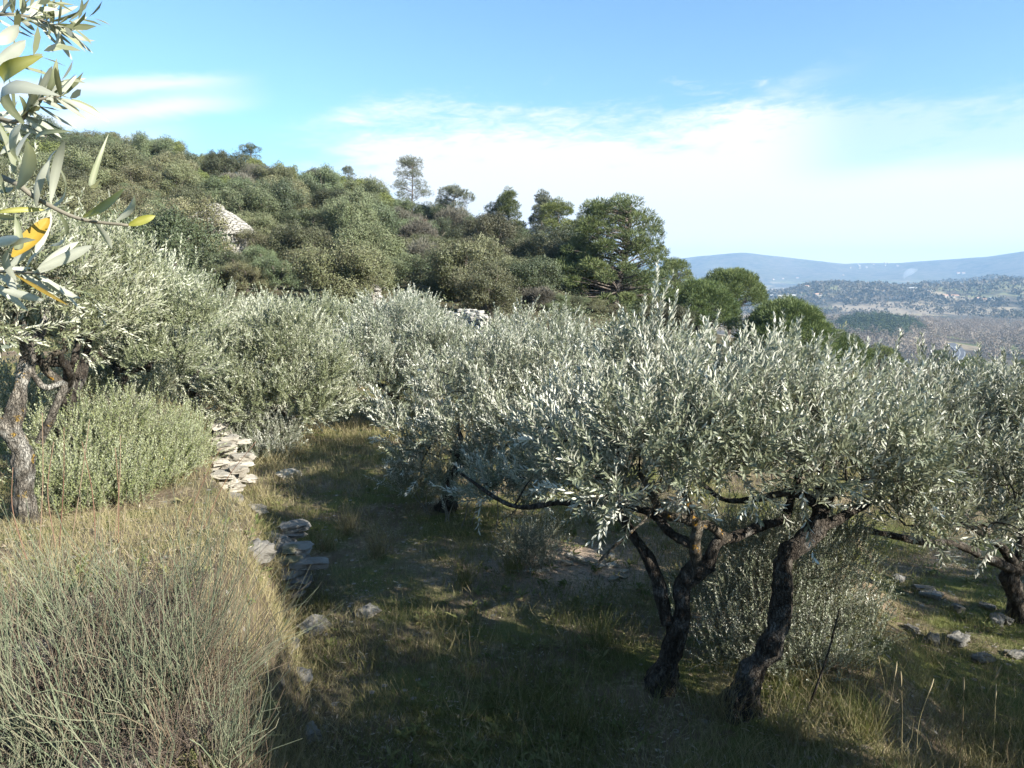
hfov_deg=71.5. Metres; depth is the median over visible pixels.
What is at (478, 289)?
evergreen oak
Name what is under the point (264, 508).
rock
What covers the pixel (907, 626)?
flat stone
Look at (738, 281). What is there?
umbrella pine
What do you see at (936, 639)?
flat stone
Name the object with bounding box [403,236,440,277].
grey shrub
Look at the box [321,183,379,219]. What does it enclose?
evergreen oak
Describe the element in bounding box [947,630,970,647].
flat stone
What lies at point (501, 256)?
evergreen oak
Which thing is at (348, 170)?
aleppo pine
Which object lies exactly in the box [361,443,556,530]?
olive shrub
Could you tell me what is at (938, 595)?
flat stone
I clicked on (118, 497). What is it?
dry stalk
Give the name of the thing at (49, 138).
evergreen oak
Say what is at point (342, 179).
young pine
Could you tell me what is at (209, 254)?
evergreen oak
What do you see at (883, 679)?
grass stalk
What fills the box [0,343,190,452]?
olive shrub
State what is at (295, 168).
young pine
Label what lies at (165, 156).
evergreen oak
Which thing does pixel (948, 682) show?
grass stalk
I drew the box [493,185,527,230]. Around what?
aleppo pine
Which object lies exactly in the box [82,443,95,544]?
dry stalk
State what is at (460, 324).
olive tree
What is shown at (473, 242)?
evergreen oak
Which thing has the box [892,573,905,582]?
flat stone
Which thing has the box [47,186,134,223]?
evergreen oak
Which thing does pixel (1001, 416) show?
olive tree
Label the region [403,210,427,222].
grey shrub
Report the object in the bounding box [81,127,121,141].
evergreen oak
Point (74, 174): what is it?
evergreen oak
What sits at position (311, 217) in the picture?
evergreen oak
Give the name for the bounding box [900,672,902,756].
grass stalk
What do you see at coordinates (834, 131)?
sky
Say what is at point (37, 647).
rock
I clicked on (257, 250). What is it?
evergreen oak
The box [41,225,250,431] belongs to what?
olive tree
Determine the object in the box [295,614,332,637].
rock
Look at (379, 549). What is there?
grass tussock
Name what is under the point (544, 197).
aleppo pine
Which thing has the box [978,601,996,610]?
flat stone
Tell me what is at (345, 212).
evergreen oak
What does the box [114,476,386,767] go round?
bank grass
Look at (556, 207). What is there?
aleppo pine
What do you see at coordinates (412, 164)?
aleppo pine
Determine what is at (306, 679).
bank stone
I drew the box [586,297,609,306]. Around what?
evergreen oak
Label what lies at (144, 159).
evergreen oak
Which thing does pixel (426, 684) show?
weeds
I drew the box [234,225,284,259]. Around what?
evergreen oak
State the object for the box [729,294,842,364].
umbrella pine
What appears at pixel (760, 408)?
olive tree
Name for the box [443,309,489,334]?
dry stone wall
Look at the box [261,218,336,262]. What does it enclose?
evergreen oak
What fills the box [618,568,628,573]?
loose stone
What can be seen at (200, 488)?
dry stalk
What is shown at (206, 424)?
grass tussock
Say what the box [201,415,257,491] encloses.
dry stone wall
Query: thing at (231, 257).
evergreen oak
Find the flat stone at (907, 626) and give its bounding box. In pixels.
[904,623,918,634]
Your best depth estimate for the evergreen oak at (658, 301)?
66.70 m
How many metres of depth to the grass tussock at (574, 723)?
4.26 m
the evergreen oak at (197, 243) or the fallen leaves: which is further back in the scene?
the evergreen oak at (197, 243)
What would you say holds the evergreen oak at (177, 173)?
on the ground at (784, 271)
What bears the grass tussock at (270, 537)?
on the ground at (784, 271)
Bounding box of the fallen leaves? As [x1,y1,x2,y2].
[0,390,1023,767]
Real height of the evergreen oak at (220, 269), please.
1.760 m
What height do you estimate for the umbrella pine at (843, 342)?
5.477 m
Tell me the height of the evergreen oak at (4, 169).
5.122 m
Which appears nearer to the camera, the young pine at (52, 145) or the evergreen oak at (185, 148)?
the young pine at (52, 145)
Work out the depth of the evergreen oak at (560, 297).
42.34 m
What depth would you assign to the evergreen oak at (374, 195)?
80.65 m
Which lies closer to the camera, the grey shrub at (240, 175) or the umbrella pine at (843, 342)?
the umbrella pine at (843, 342)
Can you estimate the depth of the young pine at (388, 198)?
83.65 m
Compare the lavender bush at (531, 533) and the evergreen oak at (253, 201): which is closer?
the lavender bush at (531, 533)
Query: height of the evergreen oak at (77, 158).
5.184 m
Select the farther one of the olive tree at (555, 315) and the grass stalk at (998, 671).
the olive tree at (555, 315)
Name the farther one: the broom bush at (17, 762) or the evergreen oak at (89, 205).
the evergreen oak at (89, 205)
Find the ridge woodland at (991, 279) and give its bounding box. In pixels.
[744,274,1023,305]
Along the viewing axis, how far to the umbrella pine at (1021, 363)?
130.98 m
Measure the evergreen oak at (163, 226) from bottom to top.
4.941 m
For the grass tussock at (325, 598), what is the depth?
5.93 m
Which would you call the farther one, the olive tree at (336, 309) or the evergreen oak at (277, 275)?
the evergreen oak at (277, 275)
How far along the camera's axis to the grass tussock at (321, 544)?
7.23 m
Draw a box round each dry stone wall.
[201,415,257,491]
[264,519,328,598]
[321,284,385,302]
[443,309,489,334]
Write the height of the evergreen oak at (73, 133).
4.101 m
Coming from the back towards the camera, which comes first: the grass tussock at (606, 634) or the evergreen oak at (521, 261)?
the evergreen oak at (521, 261)
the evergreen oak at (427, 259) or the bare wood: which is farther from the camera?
the bare wood
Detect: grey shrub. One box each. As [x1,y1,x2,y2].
[224,170,253,182]
[237,162,259,179]
[382,205,411,225]
[397,215,442,245]
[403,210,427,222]
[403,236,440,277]
[434,205,470,235]
[514,284,557,310]
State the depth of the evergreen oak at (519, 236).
73.80 m
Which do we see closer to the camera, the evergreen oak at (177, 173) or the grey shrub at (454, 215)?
the evergreen oak at (177, 173)
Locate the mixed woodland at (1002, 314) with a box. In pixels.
[740,280,1023,318]
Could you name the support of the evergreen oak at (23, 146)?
on the ground at (784, 271)
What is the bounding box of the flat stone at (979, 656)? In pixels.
[970,652,996,663]
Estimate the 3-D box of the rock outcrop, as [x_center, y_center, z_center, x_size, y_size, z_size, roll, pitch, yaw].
[-19.405,-9.933,46.642,5.115,3.715,5.161,0,8,0]
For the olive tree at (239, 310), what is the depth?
23.86 m
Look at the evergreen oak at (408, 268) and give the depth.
40.26 m
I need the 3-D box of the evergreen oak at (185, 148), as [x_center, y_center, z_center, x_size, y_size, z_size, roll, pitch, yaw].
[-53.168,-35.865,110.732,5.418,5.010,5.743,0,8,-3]
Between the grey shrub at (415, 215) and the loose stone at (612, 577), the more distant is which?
the grey shrub at (415, 215)
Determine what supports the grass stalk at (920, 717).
on the ground at (784, 271)
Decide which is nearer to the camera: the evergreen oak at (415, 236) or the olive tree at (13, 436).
the olive tree at (13, 436)
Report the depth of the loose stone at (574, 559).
6.91 m
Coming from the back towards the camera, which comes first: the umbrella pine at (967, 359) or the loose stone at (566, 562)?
the umbrella pine at (967, 359)
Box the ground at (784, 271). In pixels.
[0,169,1023,767]
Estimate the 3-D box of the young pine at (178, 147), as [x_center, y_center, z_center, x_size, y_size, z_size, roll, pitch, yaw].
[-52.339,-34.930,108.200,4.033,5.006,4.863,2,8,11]
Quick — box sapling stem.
[806,608,839,715]
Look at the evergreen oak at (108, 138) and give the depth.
102.97 m
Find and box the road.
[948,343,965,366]
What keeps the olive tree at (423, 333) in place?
on the ground at (784, 271)
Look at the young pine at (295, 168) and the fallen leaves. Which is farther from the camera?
the young pine at (295, 168)
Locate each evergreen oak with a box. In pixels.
[0,159,31,185]
[5,139,41,161]
[16,147,52,163]
[18,174,98,213]
[19,113,69,141]
[29,141,112,194]
[30,136,61,145]
[33,163,88,195]
[42,128,83,138]
[44,138,84,150]
[44,203,128,231]
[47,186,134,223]
[57,135,87,142]
[65,137,115,154]
[78,139,143,188]
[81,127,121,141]
[84,137,123,145]
[90,133,123,143]
[93,180,158,217]
[98,160,166,197]
[105,203,235,293]
[106,182,161,205]
[110,131,133,144]
[117,151,155,169]
[129,129,175,169]
[131,193,236,253]
[131,196,201,216]
[144,149,200,187]
[150,156,206,197]
[156,138,189,152]
[157,181,225,209]
[158,148,202,172]
[171,242,202,272]
[177,224,209,265]
[187,152,212,175]
[193,175,251,207]
[194,249,220,265]
[197,261,238,288]
[198,188,232,208]
[203,147,249,176]
[207,232,242,255]
[211,180,283,226]
[213,249,251,277]
[220,258,273,291]
[227,175,252,185]
[234,209,285,236]
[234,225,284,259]
[240,243,278,271]
[242,174,311,224]
[249,163,297,180]
[249,253,305,289]
[252,173,312,217]
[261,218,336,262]
[280,237,389,308]
[282,204,337,236]
[287,245,350,281]
[296,174,329,205]
[298,161,344,196]
[299,227,335,243]
[307,168,318,174]
[310,187,348,216]
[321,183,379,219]
[321,194,381,239]
[327,218,410,258]
[327,237,397,297]
[333,201,402,238]
[338,173,392,194]
[345,176,367,182]
[349,190,381,201]
[370,196,396,221]
[380,251,428,289]
[384,214,437,241]
[390,193,399,206]
[391,196,415,212]
[400,237,426,258]
[406,232,462,249]
[408,201,448,229]
[415,244,477,285]
[416,261,480,292]
[427,231,506,300]
[429,215,452,238]
[439,222,474,241]
[444,258,524,318]
[450,233,500,259]
[455,209,523,257]
[462,214,499,234]
[492,253,515,262]
[493,254,530,280]
[494,225,530,256]
[500,256,541,282]
[501,253,568,299]
[502,239,523,257]
[513,234,572,273]
[515,226,576,260]
[520,226,533,236]
[540,301,566,313]
[546,293,572,306]
[560,306,584,317]
[563,294,583,307]
[576,296,590,306]
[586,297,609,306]
[586,304,609,316]
[591,263,654,315]
[601,308,615,316]
[605,304,627,315]
[627,285,666,320]
[635,301,699,332]
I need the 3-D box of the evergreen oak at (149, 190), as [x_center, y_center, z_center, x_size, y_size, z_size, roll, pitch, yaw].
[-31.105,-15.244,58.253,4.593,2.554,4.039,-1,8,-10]
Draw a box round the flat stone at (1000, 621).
[989,613,1004,626]
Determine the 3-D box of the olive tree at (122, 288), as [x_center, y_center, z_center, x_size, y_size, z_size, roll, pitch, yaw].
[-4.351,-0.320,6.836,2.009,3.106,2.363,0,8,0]
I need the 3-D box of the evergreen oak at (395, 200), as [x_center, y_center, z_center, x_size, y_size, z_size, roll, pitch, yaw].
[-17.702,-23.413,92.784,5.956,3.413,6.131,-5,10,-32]
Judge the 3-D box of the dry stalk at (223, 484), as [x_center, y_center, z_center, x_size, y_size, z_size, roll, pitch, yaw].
[-2.060,0.737,5.191,0.402,0.637,0.010,-1,8,-9]
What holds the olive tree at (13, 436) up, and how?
on the ground at (784, 271)
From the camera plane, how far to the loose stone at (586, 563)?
6.85 m
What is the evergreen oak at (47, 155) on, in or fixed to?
on the ground at (784, 271)
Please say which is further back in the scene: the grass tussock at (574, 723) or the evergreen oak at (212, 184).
the evergreen oak at (212, 184)
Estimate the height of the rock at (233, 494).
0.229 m
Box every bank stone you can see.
[290,637,299,649]
[297,667,312,685]
[304,720,321,743]
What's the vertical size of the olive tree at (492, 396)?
2.642 m
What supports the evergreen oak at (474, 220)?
on the ground at (784, 271)
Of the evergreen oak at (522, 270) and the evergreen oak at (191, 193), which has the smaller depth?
the evergreen oak at (522, 270)
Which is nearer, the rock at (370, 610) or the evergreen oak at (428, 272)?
the rock at (370, 610)
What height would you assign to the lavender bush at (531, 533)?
0.653 m
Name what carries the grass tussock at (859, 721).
on the ground at (784, 271)
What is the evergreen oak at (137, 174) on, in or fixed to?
on the ground at (784, 271)
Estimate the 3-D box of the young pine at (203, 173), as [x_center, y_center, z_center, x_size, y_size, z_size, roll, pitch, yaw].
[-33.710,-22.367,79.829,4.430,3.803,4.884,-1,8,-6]
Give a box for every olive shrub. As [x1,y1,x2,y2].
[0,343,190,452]
[0,360,237,517]
[215,396,308,459]
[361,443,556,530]
[643,465,913,686]
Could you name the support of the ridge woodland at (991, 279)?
on the ground at (784, 271)
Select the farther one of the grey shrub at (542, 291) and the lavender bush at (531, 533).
the grey shrub at (542, 291)
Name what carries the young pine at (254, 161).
on the ground at (784, 271)
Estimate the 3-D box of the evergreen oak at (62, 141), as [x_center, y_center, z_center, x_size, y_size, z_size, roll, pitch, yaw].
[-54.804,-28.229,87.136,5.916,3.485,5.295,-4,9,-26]
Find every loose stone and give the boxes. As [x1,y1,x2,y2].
[535,567,545,572]
[560,559,573,565]
[565,551,572,557]
[567,555,578,561]
[578,560,588,565]
[605,561,617,567]
[607,575,618,581]
[608,552,614,559]
[615,573,627,578]
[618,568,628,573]
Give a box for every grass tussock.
[199,417,216,432]
[255,516,286,542]
[267,548,296,581]
[304,579,342,611]
[310,528,343,552]
[324,498,366,536]
[356,516,400,559]
[444,545,488,586]
[486,531,532,577]
[536,671,615,743]
[558,600,626,653]
[676,646,771,724]
[755,691,832,746]
[823,671,916,744]
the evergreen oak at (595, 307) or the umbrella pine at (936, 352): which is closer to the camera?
the evergreen oak at (595, 307)
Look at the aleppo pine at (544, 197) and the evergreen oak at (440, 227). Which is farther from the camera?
the aleppo pine at (544, 197)
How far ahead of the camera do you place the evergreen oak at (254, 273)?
35.59 m
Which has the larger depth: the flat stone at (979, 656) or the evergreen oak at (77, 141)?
the evergreen oak at (77, 141)
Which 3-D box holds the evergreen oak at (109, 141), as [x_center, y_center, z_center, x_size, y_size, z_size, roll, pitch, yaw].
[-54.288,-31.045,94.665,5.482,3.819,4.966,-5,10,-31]
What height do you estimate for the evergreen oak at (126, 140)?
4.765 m
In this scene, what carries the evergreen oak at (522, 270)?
on the ground at (784, 271)
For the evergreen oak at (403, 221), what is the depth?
70.77 m
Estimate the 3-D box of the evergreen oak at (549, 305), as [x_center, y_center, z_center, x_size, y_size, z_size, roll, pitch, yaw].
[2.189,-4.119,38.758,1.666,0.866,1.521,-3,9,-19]
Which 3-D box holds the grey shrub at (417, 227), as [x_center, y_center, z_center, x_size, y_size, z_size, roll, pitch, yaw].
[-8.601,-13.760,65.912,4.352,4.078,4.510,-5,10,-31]
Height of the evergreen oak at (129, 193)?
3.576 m
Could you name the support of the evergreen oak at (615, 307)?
on the ground at (784, 271)
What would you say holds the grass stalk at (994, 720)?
on the ground at (784, 271)
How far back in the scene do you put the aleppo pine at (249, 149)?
140.79 m
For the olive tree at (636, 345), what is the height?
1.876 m
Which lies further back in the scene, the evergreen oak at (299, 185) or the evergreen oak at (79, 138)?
the evergreen oak at (79, 138)
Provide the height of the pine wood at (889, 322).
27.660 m
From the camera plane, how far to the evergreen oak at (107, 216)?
35.97 m
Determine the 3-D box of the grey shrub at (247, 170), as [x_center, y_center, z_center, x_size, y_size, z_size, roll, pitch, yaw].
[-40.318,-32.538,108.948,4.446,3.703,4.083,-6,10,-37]
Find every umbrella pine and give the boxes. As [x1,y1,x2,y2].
[655,257,693,291]
[663,277,743,336]
[700,266,768,340]
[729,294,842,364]
[805,328,875,374]
[864,342,907,369]
[929,349,950,364]
[951,362,985,376]
[957,355,990,374]
[1017,358,1023,376]
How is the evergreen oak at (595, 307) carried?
on the ground at (784, 271)
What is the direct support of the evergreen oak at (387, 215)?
on the ground at (784, 271)
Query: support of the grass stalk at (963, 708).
on the ground at (784, 271)
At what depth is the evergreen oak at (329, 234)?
48.23 m
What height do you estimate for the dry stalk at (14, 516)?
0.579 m
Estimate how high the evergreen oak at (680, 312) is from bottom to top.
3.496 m
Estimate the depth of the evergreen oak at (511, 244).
69.54 m
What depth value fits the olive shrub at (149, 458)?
6.65 m
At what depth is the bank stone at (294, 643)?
5.06 m
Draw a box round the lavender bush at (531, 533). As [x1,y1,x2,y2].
[483,506,574,579]
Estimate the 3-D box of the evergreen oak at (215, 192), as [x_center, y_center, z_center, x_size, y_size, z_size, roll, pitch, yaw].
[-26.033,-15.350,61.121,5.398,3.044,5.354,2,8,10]
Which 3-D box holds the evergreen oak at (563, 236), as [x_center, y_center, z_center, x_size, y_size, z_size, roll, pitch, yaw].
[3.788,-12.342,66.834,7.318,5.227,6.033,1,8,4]
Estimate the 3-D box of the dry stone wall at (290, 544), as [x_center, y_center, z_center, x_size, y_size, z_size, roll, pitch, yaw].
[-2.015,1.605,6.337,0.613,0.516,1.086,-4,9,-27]
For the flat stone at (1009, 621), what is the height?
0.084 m
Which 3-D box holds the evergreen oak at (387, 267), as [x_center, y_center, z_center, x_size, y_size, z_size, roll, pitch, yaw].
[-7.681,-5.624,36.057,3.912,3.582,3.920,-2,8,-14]
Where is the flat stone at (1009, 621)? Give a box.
[994,611,1014,625]
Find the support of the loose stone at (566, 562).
on the ground at (784, 271)
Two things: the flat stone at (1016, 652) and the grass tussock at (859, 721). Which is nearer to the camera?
the grass tussock at (859, 721)
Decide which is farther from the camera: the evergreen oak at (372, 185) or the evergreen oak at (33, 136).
the evergreen oak at (33, 136)
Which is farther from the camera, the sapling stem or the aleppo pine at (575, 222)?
the aleppo pine at (575, 222)
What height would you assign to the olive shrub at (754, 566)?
1.329 m
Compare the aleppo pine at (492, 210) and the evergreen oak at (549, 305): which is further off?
the aleppo pine at (492, 210)
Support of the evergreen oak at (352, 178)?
on the ground at (784, 271)
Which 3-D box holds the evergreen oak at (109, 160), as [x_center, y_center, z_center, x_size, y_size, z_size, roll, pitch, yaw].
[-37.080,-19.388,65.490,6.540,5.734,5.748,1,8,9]
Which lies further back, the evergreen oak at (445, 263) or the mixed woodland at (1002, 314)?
the mixed woodland at (1002, 314)
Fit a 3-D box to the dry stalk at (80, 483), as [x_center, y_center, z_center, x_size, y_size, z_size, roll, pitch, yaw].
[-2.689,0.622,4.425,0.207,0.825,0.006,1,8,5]
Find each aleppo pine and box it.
[238,142,265,165]
[341,165,356,180]
[390,155,435,213]
[434,183,475,215]
[484,200,504,221]
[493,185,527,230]
[527,188,555,237]
[539,196,574,237]
[541,239,602,292]
[548,192,684,305]
[563,211,598,239]
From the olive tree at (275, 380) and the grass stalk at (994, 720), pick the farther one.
the olive tree at (275, 380)
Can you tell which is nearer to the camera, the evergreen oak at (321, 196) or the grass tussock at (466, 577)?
the grass tussock at (466, 577)
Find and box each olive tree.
[0,0,154,353]
[0,141,135,523]
[0,187,192,479]
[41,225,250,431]
[99,265,272,410]
[170,285,369,458]
[220,292,290,347]
[228,281,394,391]
[297,282,476,421]
[337,282,455,380]
[357,303,659,522]
[428,256,986,725]
[429,309,515,358]
[439,293,629,411]
[592,327,686,391]
[819,341,1023,624]
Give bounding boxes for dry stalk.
[11,467,26,558]
[39,413,42,552]
[47,442,55,547]
[59,468,63,546]
[71,419,89,544]
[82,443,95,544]
[115,435,120,536]
[115,448,118,542]
[185,448,220,527]
[204,442,255,527]
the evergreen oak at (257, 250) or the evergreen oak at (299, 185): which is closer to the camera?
the evergreen oak at (257, 250)
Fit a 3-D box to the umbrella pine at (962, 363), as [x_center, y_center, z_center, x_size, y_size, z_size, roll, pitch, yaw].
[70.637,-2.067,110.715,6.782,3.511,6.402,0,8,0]
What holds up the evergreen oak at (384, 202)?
on the ground at (784, 271)
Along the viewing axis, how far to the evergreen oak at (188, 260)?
35.20 m
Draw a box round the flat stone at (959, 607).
[950,603,965,612]
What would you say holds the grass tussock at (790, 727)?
on the ground at (784, 271)
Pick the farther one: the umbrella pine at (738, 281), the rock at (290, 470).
the umbrella pine at (738, 281)
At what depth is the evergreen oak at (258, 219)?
51.26 m
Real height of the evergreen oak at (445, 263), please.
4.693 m
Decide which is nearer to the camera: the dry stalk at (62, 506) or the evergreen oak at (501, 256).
the dry stalk at (62, 506)
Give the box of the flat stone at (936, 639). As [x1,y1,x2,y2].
[926,631,939,646]
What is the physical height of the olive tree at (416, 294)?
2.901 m
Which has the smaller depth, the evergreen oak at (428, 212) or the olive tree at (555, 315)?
the olive tree at (555, 315)
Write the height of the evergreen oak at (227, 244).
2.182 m
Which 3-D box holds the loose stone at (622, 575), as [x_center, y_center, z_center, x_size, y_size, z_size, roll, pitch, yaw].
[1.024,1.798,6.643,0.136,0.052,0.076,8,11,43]
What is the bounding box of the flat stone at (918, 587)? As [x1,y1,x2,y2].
[911,584,935,591]
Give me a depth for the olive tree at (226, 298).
14.47 m
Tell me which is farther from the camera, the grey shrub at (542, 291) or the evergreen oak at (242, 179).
the evergreen oak at (242, 179)
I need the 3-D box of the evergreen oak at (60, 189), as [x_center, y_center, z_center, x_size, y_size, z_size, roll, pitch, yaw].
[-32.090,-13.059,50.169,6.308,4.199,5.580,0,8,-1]
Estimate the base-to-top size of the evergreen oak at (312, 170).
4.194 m
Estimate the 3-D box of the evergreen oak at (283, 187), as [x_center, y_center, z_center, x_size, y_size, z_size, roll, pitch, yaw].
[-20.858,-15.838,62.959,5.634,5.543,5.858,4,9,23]
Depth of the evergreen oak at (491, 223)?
64.81 m
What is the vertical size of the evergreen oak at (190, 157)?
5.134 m
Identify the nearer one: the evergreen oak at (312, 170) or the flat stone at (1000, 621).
the flat stone at (1000, 621)
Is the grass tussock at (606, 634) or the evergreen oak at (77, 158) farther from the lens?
the evergreen oak at (77, 158)
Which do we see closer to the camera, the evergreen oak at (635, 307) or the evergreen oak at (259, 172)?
the evergreen oak at (635, 307)
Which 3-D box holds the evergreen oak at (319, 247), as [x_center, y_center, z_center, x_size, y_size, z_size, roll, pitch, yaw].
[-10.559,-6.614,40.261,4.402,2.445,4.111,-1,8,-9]
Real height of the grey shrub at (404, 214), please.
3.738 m
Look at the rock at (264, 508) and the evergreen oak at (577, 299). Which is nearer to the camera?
the rock at (264, 508)
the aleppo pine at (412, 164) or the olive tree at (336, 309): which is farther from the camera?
the aleppo pine at (412, 164)
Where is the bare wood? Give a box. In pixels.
[805,312,1023,357]
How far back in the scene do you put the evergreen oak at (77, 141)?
83.00 m
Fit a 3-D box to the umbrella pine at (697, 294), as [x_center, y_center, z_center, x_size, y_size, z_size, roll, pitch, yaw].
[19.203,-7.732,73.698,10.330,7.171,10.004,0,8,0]
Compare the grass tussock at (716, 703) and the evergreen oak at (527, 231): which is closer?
the grass tussock at (716, 703)
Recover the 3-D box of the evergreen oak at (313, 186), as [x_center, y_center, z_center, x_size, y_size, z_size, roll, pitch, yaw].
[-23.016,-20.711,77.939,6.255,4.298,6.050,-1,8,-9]
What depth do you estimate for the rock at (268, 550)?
5.23 m
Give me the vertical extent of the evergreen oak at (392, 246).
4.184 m
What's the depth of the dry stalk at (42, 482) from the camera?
4.33 m
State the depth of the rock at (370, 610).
5.75 m
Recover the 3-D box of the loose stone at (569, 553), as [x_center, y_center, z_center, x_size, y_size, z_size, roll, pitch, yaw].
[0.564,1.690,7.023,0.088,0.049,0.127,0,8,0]
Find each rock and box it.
[0,632,57,689]
[69,743,156,767]
[228,492,243,504]
[248,504,268,514]
[249,538,276,564]
[275,468,301,479]
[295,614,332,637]
[356,603,381,618]
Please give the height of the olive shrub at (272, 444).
1.079 m
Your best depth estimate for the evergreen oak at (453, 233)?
70.39 m
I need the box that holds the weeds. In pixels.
[0,394,1011,767]
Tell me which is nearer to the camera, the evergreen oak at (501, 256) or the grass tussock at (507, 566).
the grass tussock at (507, 566)
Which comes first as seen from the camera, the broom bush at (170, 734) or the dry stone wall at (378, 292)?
the broom bush at (170, 734)
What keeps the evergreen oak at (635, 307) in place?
on the ground at (784, 271)
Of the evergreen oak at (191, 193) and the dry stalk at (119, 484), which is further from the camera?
the evergreen oak at (191, 193)
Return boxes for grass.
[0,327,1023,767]
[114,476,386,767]
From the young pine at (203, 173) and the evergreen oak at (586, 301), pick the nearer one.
the evergreen oak at (586, 301)
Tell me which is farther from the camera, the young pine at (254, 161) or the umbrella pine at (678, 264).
the young pine at (254, 161)
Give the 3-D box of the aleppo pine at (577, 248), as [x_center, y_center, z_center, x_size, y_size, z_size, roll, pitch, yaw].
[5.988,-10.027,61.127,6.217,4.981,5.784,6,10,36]
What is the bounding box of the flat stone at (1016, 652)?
[1003,649,1023,659]
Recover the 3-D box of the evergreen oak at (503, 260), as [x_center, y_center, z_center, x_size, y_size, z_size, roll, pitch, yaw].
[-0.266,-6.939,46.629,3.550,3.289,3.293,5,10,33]
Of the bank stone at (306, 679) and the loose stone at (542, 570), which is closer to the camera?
the bank stone at (306, 679)
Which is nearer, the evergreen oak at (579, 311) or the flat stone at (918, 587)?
the flat stone at (918, 587)
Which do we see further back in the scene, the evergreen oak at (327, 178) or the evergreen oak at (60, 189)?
the evergreen oak at (327, 178)
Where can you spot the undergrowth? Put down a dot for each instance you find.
(627, 326)
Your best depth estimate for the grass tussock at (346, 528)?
7.67 m
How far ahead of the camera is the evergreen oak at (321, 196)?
73.61 m
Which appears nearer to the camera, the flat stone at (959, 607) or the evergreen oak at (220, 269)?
the flat stone at (959, 607)
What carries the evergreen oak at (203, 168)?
on the ground at (784, 271)
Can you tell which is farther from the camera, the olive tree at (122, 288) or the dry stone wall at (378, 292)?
the dry stone wall at (378, 292)
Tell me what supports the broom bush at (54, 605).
on the ground at (784, 271)
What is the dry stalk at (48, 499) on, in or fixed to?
on the ground at (784, 271)
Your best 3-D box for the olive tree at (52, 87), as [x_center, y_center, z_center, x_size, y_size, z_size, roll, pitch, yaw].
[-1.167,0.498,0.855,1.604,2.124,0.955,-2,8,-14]
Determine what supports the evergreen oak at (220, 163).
on the ground at (784, 271)
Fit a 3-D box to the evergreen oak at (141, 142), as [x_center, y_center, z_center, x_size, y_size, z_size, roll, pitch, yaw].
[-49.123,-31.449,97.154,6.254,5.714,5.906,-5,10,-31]
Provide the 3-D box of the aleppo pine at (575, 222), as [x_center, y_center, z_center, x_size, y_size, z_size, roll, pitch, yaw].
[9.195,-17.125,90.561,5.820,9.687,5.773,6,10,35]
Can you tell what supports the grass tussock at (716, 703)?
on the ground at (784, 271)
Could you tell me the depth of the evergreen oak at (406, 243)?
53.74 m
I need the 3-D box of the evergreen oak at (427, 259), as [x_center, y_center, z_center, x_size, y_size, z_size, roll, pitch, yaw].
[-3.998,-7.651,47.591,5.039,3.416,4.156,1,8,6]
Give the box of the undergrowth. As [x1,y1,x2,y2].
[0,154,716,360]
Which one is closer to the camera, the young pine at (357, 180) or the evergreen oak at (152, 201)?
the evergreen oak at (152, 201)
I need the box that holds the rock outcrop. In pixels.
[190,203,252,254]
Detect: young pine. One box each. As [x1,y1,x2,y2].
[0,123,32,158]
[24,140,65,153]
[162,136,184,152]
[195,167,229,183]
[246,156,264,165]
[273,160,298,179]
[335,173,348,195]
[347,176,367,192]
[376,192,394,208]
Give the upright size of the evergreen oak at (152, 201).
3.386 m
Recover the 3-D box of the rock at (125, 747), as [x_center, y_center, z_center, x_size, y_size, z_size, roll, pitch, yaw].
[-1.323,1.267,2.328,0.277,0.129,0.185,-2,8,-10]
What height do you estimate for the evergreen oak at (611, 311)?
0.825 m
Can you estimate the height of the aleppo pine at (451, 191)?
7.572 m
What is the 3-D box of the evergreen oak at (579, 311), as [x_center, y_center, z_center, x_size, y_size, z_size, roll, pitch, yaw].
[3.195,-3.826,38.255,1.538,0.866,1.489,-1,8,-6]
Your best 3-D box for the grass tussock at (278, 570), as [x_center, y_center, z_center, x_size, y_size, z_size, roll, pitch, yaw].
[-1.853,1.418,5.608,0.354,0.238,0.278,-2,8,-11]
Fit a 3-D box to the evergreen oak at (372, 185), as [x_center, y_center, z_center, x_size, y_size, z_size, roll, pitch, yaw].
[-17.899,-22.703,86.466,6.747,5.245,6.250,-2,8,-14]
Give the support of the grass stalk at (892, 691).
on the ground at (784, 271)
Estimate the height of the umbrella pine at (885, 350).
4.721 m
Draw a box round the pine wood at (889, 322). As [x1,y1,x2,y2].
[826,310,927,338]
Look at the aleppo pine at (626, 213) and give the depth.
55.87 m
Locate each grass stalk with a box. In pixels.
[876,650,884,722]
[877,662,896,737]
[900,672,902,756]
[913,678,950,767]
[917,679,933,767]
[952,664,1002,767]
[959,678,964,767]
[991,684,996,766]
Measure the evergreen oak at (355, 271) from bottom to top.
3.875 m
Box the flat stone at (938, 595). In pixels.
[918,589,943,600]
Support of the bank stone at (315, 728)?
on the ground at (784, 271)
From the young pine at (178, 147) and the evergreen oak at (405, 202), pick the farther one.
the young pine at (178, 147)
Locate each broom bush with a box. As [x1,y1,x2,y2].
[0,475,343,767]
[0,573,323,767]
[0,694,103,767]
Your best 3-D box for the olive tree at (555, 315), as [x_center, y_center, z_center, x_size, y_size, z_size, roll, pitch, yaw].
[0.479,-0.287,12.816,3.756,2.723,2.826,0,8,0]
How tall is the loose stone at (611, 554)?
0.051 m
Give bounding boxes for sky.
[0,0,1023,267]
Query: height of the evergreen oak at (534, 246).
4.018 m

